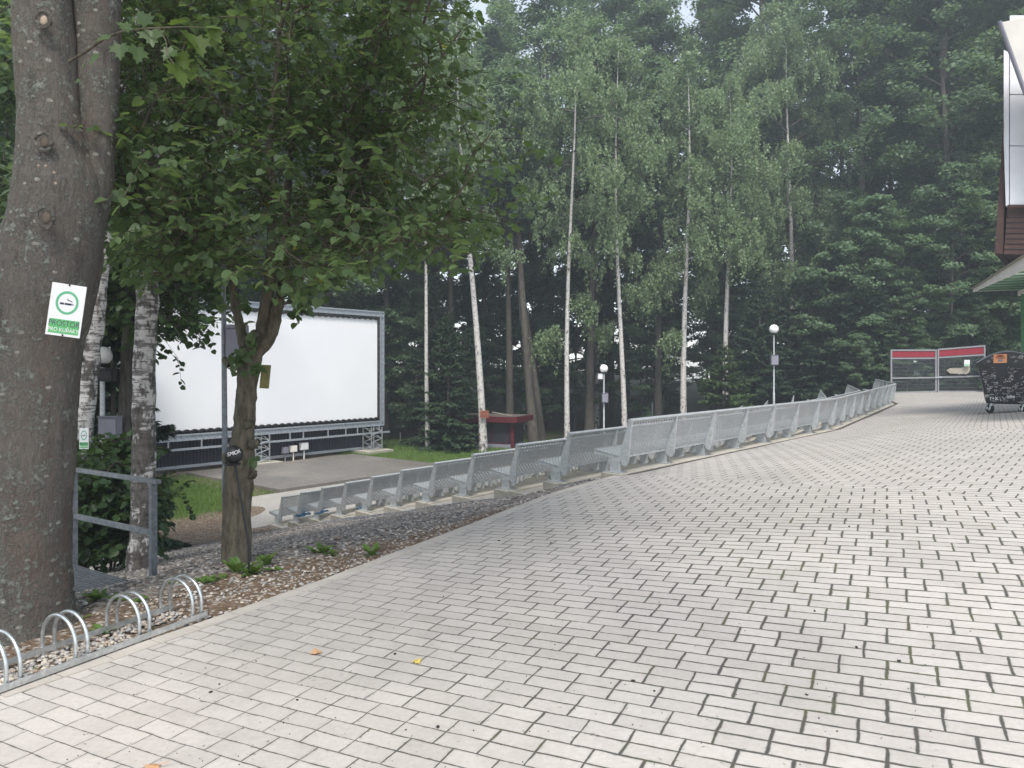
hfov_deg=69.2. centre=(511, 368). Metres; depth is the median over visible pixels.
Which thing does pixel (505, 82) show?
broadleaf tree
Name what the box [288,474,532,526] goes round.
terrace step
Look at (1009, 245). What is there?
projection building
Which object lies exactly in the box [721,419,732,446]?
short bench
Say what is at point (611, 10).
broadleaf tree
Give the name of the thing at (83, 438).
smoking area sign
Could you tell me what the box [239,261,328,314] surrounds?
young tree
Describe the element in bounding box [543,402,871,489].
terrace step
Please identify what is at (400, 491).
bench
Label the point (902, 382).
spruce tree
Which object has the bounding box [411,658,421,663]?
fallen leaf
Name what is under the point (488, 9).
broadleaf tree
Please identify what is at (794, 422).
bench
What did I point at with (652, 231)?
young tree
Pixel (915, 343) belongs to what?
young tree
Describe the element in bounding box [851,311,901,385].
young tree
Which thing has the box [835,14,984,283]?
broadleaf tree
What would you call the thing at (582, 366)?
young tree
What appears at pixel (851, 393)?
bench
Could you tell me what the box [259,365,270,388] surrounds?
wooden board
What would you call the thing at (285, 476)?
plaza
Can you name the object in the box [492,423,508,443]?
window
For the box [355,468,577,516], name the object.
terrace step
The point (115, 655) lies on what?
kerb
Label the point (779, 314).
young tree
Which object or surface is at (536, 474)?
bench
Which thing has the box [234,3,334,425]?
broadleaf tree
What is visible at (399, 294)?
young tree
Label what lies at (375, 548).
weed
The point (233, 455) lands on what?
ball ashtray
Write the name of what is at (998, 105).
hornbeam tree
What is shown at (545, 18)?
broadleaf tree
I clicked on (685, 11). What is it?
sky
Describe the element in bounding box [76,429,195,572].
hazel bush
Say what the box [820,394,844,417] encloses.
bench
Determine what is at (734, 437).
bench
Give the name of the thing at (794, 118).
broadleaf tree
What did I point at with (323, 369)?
cinema screen
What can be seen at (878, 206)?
young tree
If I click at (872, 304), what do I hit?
spruce tree
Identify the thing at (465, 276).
young tree
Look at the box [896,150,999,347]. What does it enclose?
young tree
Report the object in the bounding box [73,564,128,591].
grating walkway
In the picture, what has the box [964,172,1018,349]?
young tree
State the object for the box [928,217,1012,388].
young tree
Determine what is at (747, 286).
young tree
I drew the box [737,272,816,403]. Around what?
young tree
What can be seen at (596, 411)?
birch tree
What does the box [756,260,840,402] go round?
spruce tree
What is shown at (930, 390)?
verge grass
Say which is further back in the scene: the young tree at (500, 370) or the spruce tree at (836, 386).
the young tree at (500, 370)
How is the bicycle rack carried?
on the pebble bed
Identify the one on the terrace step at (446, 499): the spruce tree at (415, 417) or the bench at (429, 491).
the bench at (429, 491)
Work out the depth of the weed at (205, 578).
5.58 m
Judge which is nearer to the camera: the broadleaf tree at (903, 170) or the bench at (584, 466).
the bench at (584, 466)
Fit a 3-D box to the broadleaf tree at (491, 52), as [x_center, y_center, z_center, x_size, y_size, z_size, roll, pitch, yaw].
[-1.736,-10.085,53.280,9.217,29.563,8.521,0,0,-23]
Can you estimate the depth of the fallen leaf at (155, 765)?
2.95 m
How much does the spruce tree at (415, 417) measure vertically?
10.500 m
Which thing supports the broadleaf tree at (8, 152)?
on the ground at (206, 529)
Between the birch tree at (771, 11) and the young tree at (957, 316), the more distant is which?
the birch tree at (771, 11)
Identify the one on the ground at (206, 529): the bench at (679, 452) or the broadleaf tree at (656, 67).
the broadleaf tree at (656, 67)
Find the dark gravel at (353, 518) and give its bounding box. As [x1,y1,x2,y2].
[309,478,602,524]
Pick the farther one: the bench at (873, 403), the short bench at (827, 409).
the bench at (873, 403)
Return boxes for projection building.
[995,16,1023,265]
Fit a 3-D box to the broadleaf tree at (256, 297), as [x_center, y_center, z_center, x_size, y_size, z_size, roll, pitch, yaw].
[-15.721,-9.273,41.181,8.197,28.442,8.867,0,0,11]
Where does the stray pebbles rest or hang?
on the ground at (206, 529)
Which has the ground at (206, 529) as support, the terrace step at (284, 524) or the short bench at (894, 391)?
the terrace step at (284, 524)
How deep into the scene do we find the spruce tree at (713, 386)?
40.24 m
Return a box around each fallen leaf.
[144,761,167,767]
[311,648,320,653]
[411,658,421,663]
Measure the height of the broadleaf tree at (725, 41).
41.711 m
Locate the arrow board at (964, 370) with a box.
[946,367,969,373]
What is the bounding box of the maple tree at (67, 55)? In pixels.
[0,0,223,646]
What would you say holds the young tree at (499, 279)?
on the ground at (206, 529)
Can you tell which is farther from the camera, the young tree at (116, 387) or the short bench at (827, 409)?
the young tree at (116, 387)
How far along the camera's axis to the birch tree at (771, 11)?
48.28 m
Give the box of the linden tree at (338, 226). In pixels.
[0,0,579,563]
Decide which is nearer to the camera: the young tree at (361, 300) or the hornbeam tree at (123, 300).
the hornbeam tree at (123, 300)
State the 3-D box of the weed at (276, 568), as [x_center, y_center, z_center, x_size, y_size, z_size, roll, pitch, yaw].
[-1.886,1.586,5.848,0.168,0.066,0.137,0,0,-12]
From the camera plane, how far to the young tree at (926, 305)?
59.28 m
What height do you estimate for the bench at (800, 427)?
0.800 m
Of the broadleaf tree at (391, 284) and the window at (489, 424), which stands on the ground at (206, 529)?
the broadleaf tree at (391, 284)
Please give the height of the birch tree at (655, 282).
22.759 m
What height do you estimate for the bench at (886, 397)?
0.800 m
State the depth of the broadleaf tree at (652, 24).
53.34 m
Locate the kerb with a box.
[0,476,619,699]
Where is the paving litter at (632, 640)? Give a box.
[66,430,970,767]
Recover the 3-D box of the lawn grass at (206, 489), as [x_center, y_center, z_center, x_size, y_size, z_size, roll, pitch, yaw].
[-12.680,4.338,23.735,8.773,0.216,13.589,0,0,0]
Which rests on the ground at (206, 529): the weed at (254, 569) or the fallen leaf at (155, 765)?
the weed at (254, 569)
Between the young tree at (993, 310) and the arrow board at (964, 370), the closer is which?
the arrow board at (964, 370)
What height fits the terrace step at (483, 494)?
0.675 m
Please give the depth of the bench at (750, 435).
21.27 m
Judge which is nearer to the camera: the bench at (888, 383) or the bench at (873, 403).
the bench at (873, 403)
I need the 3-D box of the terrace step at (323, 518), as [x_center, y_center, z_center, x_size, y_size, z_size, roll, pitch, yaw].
[2.485,3.901,28.755,2.544,0.675,25.764,0,0,32]
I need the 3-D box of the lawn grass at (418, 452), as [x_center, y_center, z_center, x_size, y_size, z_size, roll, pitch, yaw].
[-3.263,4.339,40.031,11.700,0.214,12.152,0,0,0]
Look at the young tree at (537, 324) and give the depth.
50.42 m
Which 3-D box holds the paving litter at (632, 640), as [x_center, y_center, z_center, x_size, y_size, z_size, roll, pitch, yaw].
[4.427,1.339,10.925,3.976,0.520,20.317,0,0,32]
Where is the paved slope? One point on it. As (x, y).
(922, 570)
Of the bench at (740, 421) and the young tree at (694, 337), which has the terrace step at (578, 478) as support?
the bench at (740, 421)
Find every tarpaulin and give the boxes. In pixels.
[295,512,310,516]
[315,510,328,513]
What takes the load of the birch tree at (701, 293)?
on the ground at (206, 529)
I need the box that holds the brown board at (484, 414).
[480,411,488,417]
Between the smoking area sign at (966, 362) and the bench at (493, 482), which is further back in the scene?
the smoking area sign at (966, 362)
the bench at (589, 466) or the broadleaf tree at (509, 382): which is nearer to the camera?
the bench at (589, 466)
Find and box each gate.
[890,349,936,392]
[935,345,985,391]
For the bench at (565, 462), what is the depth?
12.34 m
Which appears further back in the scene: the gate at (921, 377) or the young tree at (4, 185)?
the gate at (921, 377)
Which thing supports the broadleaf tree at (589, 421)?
on the ground at (206, 529)
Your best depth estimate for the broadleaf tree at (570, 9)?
67.25 m
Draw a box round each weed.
[82,588,106,601]
[89,624,115,636]
[103,592,130,600]
[133,594,149,602]
[195,575,218,582]
[208,574,227,579]
[222,556,259,572]
[239,562,263,575]
[256,551,277,565]
[263,566,282,570]
[305,543,333,552]
[324,549,338,554]
[363,542,380,556]
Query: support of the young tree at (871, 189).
on the ground at (206, 529)
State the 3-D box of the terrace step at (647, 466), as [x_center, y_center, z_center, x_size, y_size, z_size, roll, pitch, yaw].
[10.174,1.637,23.208,1.908,0.675,30.494,0,0,32]
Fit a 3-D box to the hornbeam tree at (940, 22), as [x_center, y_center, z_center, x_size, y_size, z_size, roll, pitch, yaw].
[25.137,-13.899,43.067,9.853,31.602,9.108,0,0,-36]
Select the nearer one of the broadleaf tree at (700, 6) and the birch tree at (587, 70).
the birch tree at (587, 70)
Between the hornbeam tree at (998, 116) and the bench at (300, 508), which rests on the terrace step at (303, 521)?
the bench at (300, 508)
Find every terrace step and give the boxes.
[269,496,420,528]
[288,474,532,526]
[308,472,544,523]
[330,467,577,519]
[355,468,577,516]
[384,471,573,512]
[415,470,579,508]
[452,435,751,502]
[494,433,778,497]
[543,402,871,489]
[601,396,893,477]
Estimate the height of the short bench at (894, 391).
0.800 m
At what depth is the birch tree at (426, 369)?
40.85 m
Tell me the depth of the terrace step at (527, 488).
13.06 m
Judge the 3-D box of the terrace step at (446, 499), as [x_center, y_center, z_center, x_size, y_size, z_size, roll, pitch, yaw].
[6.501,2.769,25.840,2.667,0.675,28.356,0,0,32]
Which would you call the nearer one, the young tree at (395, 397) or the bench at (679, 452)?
the bench at (679, 452)
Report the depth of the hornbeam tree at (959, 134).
48.22 m
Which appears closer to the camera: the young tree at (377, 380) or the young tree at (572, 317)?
the young tree at (377, 380)
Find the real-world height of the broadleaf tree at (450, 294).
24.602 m
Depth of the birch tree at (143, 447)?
7.80 m
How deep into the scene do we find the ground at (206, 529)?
6.97 m
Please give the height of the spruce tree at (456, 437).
8.430 m
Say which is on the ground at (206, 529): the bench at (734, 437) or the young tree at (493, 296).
the young tree at (493, 296)
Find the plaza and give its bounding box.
[186,454,438,492]
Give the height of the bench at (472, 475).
0.800 m
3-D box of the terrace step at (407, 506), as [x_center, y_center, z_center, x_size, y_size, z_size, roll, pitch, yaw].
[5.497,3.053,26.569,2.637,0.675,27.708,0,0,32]
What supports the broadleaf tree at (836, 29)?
on the ground at (206, 529)
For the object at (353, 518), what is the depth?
13.04 m
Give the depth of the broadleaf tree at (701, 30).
67.02 m
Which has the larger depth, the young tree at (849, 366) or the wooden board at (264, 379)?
the young tree at (849, 366)
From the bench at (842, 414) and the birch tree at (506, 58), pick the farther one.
the birch tree at (506, 58)
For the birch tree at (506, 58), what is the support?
on the ground at (206, 529)
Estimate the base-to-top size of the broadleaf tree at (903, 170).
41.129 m
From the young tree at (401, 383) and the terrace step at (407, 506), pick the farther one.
the young tree at (401, 383)
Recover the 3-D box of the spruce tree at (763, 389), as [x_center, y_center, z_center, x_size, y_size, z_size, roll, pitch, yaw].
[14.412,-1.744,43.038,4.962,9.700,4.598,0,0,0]
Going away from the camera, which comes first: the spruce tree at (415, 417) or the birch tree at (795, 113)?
the spruce tree at (415, 417)
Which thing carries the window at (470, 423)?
in the red kiosk
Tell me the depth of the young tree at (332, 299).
57.28 m
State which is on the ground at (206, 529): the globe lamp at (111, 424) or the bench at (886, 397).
the globe lamp at (111, 424)
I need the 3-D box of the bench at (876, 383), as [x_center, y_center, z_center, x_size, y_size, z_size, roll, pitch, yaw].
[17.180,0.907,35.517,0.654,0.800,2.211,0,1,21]
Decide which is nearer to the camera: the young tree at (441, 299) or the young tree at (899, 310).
the young tree at (899, 310)
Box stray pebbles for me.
[95,489,556,621]
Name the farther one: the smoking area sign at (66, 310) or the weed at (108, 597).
the weed at (108, 597)
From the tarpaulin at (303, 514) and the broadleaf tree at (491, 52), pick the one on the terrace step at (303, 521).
the tarpaulin at (303, 514)
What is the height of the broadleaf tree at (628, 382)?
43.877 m
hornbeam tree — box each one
[0,0,194,224]
[104,73,263,562]
[783,0,949,306]
[831,0,1023,388]
[848,0,1023,389]
[907,0,1023,290]
[949,0,1023,184]
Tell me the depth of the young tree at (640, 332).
48.51 m
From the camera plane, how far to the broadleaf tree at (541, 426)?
45.29 m
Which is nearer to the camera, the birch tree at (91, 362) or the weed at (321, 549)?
the weed at (321, 549)
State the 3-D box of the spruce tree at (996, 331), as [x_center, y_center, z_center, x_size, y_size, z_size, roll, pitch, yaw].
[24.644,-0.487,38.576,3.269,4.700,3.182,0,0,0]
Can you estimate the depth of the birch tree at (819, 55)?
45.99 m
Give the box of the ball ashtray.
[224,445,249,573]
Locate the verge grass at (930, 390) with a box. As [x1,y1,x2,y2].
[855,389,982,392]
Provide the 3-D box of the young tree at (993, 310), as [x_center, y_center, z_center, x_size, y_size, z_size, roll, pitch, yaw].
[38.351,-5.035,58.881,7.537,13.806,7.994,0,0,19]
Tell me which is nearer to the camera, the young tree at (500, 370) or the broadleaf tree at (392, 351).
the broadleaf tree at (392, 351)
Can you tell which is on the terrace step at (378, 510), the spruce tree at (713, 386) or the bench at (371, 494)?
the bench at (371, 494)
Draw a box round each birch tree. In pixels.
[77,0,125,568]
[125,3,159,571]
[378,56,476,446]
[408,12,528,451]
[454,50,564,428]
[498,6,664,437]
[543,67,655,428]
[560,32,670,430]
[633,45,778,423]
[667,72,792,402]
[677,48,832,386]
[692,2,900,400]
[734,0,857,376]
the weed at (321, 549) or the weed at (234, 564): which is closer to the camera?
the weed at (234, 564)
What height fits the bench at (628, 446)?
0.800 m
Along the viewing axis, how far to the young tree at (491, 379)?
51.14 m
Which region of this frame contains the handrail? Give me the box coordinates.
[72,467,160,575]
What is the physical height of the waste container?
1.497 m
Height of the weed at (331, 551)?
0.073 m
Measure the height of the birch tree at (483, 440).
24.086 m
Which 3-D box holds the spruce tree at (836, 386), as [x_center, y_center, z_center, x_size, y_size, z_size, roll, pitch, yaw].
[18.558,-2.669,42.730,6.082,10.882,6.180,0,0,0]
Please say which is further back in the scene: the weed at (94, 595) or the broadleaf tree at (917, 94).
the broadleaf tree at (917, 94)
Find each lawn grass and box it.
[158,473,274,524]
[340,438,552,462]
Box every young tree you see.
[0,174,10,195]
[98,335,174,415]
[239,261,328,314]
[295,287,348,313]
[329,292,346,315]
[332,336,388,422]
[344,268,381,304]
[349,303,418,420]
[376,287,455,434]
[377,293,421,410]
[389,262,460,429]
[395,244,463,355]
[423,274,500,397]
[437,221,513,389]
[457,326,512,413]
[480,242,580,397]
[486,296,538,401]
[500,312,571,420]
[520,254,620,429]
[529,265,604,401]
[557,227,657,391]
[577,280,636,399]
[608,296,689,417]
[612,223,692,383]
[617,268,708,420]
[622,299,693,401]
[663,214,744,399]
[686,294,765,403]
[689,285,745,394]
[729,243,789,386]
[736,305,786,386]
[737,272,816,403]
[777,171,836,332]
[778,250,879,385]
[809,193,939,372]
[837,333,876,390]
[842,170,939,348]
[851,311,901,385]
[880,287,938,390]
[883,161,1000,390]
[883,230,964,365]
[890,268,966,387]
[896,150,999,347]
[901,333,945,390]
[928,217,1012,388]
[933,310,985,390]
[944,289,1004,389]
[958,223,1019,319]
[960,209,1020,351]
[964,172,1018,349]
[989,333,1020,353]
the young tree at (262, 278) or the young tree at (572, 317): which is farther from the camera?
the young tree at (572, 317)
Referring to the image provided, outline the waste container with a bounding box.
[976,351,1023,412]
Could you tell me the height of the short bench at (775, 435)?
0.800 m
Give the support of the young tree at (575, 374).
on the ground at (206, 529)
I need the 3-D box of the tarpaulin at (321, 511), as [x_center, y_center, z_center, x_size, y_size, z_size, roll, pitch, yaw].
[-4.788,3.616,18.693,0.105,0.119,0.816,0,0,14]
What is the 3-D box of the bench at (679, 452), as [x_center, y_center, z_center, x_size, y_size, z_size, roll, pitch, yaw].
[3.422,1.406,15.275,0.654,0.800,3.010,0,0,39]
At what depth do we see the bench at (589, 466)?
17.21 m
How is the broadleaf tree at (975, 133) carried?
on the ground at (206, 529)
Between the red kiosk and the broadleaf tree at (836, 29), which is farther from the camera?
the broadleaf tree at (836, 29)
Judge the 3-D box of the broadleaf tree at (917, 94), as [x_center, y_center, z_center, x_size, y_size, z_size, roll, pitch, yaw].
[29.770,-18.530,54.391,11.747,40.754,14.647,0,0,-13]
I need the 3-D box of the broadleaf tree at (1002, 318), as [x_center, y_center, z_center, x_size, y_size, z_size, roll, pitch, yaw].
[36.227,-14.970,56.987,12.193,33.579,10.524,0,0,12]
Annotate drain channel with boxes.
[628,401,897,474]
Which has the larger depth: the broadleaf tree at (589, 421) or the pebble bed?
the broadleaf tree at (589, 421)
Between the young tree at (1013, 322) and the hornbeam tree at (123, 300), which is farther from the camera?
the young tree at (1013, 322)
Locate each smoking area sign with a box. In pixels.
[45,282,86,337]
[79,428,88,448]
[964,360,969,365]
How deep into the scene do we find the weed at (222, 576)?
5.63 m
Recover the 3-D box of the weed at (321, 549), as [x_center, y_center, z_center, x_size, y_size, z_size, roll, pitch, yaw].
[-1.669,1.566,6.394,0.260,0.110,0.233,0,0,0]
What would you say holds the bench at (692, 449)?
on the terrace step at (527, 488)
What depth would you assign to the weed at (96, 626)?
4.50 m
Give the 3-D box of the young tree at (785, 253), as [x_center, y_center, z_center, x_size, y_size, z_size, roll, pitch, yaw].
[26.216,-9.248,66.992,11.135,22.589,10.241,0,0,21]
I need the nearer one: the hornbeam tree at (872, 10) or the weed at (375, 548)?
the weed at (375, 548)
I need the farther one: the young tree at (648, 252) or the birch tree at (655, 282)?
the young tree at (648, 252)
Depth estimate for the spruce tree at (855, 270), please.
47.62 m
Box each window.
[461,422,473,440]
[474,422,491,442]
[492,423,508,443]
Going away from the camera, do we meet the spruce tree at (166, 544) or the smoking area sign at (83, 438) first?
the smoking area sign at (83, 438)
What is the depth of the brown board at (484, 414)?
39.08 m
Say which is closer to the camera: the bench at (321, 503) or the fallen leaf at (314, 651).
the fallen leaf at (314, 651)
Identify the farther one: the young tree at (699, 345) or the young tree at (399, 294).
the young tree at (699, 345)
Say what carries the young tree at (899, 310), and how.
on the ground at (206, 529)
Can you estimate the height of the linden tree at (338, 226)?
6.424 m
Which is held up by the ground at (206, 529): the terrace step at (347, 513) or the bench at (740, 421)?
the terrace step at (347, 513)
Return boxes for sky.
[2,0,994,378]
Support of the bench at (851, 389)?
on the terrace step at (578, 478)
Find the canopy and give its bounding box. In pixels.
[971,254,1023,405]
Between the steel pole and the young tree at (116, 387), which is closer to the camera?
the steel pole
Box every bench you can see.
[269,486,363,524]
[287,484,381,521]
[307,478,405,518]
[329,472,428,515]
[354,465,458,511]
[381,461,489,506]
[413,450,525,501]
[448,442,561,496]
[449,460,528,493]
[478,454,554,488]
[490,433,607,489]
[498,472,541,483]
[519,445,593,482]
[525,466,575,479]
[537,422,657,482]
[571,435,624,470]
[591,426,669,470]
[594,410,715,473]
[638,415,722,462]
[667,421,725,456]
[684,404,775,454]
[714,409,769,449]
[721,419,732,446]
[722,413,764,445]
[748,399,819,442]
[755,408,784,439]
[777,403,809,433]
[798,398,836,432]
[812,393,855,429]
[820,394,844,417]
[834,385,849,395]
[837,389,870,420]
[844,391,857,403]
[848,386,854,393]
[856,386,883,413]
[862,379,879,394]
[864,384,893,408]
[865,380,886,395]
[871,381,894,395]
[878,383,895,404]
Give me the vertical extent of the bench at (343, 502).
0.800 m
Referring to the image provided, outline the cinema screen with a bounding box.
[99,298,393,470]
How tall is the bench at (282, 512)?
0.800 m
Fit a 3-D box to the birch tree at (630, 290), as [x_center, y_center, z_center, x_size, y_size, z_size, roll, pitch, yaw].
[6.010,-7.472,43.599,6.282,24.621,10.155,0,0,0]
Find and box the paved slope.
[0,392,1023,767]
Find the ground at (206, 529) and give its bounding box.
[0,367,982,681]
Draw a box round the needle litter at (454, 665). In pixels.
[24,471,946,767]
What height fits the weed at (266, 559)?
0.135 m
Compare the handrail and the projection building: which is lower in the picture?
the handrail
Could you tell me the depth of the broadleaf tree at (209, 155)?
32.99 m
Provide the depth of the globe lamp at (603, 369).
36.87 m
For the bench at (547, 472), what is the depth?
22.27 m
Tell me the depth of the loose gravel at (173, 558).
8.65 m
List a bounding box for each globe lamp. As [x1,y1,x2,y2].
[97,347,122,564]
[598,365,607,432]
[769,325,778,403]
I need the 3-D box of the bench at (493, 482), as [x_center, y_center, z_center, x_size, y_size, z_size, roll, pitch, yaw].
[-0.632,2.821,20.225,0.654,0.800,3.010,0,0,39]
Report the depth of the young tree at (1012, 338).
39.72 m
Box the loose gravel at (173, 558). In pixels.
[75,478,598,616]
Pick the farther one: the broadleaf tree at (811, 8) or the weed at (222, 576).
the broadleaf tree at (811, 8)
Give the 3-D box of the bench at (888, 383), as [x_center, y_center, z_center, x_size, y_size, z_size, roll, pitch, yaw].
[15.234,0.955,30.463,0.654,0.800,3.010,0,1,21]
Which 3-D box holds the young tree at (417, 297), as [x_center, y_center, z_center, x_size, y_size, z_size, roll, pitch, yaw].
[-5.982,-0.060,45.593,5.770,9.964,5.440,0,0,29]
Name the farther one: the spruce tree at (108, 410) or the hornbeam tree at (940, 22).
the hornbeam tree at (940, 22)
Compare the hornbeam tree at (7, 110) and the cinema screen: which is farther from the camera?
the cinema screen
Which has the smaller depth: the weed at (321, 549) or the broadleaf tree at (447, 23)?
the weed at (321, 549)
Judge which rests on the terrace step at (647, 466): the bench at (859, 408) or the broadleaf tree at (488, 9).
the bench at (859, 408)
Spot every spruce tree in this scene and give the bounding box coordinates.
[82,311,131,427]
[91,301,192,565]
[394,276,471,447]
[409,312,478,453]
[696,343,757,416]
[722,257,798,409]
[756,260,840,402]
[786,227,885,401]
[815,192,910,385]
[817,235,913,394]
[858,301,913,390]
[953,315,1015,387]
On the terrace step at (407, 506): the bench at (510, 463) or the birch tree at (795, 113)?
the bench at (510, 463)
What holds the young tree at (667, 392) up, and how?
on the ground at (206, 529)
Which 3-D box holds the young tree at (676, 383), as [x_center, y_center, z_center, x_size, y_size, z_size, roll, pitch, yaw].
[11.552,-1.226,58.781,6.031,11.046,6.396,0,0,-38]
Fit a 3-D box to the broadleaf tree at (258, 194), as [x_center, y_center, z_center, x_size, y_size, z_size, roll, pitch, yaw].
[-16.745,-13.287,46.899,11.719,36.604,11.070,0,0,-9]
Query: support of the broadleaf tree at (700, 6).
on the ground at (206, 529)
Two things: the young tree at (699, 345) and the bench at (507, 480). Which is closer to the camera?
the bench at (507, 480)
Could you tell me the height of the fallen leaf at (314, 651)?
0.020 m
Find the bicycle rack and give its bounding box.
[0,574,207,692]
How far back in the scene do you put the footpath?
23.75 m
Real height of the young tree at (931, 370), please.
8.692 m
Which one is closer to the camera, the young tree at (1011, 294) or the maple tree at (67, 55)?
the maple tree at (67, 55)
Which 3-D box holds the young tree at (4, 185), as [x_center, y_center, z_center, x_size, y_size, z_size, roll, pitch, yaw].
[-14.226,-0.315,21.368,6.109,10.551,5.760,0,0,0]
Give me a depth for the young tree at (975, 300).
40.45 m
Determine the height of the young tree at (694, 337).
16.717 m
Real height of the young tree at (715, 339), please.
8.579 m
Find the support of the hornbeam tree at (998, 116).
on the ground at (206, 529)
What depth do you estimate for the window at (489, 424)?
41.37 m
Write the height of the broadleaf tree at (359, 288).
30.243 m
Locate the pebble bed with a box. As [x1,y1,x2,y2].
[0,610,188,685]
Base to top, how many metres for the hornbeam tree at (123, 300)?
9.315 m
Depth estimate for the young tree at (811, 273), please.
42.02 m
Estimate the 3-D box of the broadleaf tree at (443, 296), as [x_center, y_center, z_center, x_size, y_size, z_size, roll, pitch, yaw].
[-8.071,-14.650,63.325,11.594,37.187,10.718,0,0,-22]
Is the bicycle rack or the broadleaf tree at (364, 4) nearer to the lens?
the bicycle rack
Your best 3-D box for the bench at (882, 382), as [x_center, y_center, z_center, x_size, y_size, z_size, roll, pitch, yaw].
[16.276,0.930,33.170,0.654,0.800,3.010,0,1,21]
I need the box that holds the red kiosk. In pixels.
[429,412,532,448]
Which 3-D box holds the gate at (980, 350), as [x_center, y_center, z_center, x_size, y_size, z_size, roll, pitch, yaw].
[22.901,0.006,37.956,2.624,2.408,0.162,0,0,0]
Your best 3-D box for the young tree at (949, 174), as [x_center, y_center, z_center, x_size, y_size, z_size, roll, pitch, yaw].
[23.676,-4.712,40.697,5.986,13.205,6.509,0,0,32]
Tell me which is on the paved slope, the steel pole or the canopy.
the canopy
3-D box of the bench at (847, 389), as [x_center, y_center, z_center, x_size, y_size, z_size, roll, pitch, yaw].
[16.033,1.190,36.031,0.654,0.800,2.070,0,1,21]
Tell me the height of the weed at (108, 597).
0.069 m
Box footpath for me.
[251,483,421,529]
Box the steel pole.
[215,242,248,504]
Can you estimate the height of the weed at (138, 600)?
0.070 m
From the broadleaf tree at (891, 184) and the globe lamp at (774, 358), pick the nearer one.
the globe lamp at (774, 358)
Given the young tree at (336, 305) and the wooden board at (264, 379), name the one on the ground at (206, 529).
the young tree at (336, 305)
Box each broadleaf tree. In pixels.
[0,5,14,164]
[2,3,282,305]
[165,1,299,309]
[210,0,320,300]
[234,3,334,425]
[254,0,420,422]
[259,0,381,306]
[298,0,437,304]
[333,0,467,438]
[377,12,490,404]
[380,0,509,396]
[419,82,485,401]
[434,19,559,410]
[450,88,565,440]
[455,68,568,413]
[458,66,576,441]
[462,0,552,313]
[463,0,628,426]
[507,0,649,386]
[535,32,646,434]
[547,0,700,419]
[590,0,726,397]
[597,0,708,395]
[617,56,715,421]
[657,0,784,408]
[673,0,883,401]
[674,11,744,394]
[726,55,825,398]
[753,0,846,376]
[780,0,896,302]
[835,0,1000,381]
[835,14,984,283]
[863,0,1003,296]
[883,16,975,312]
[959,3,1020,320]
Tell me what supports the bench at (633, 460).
on the terrace step at (527, 488)

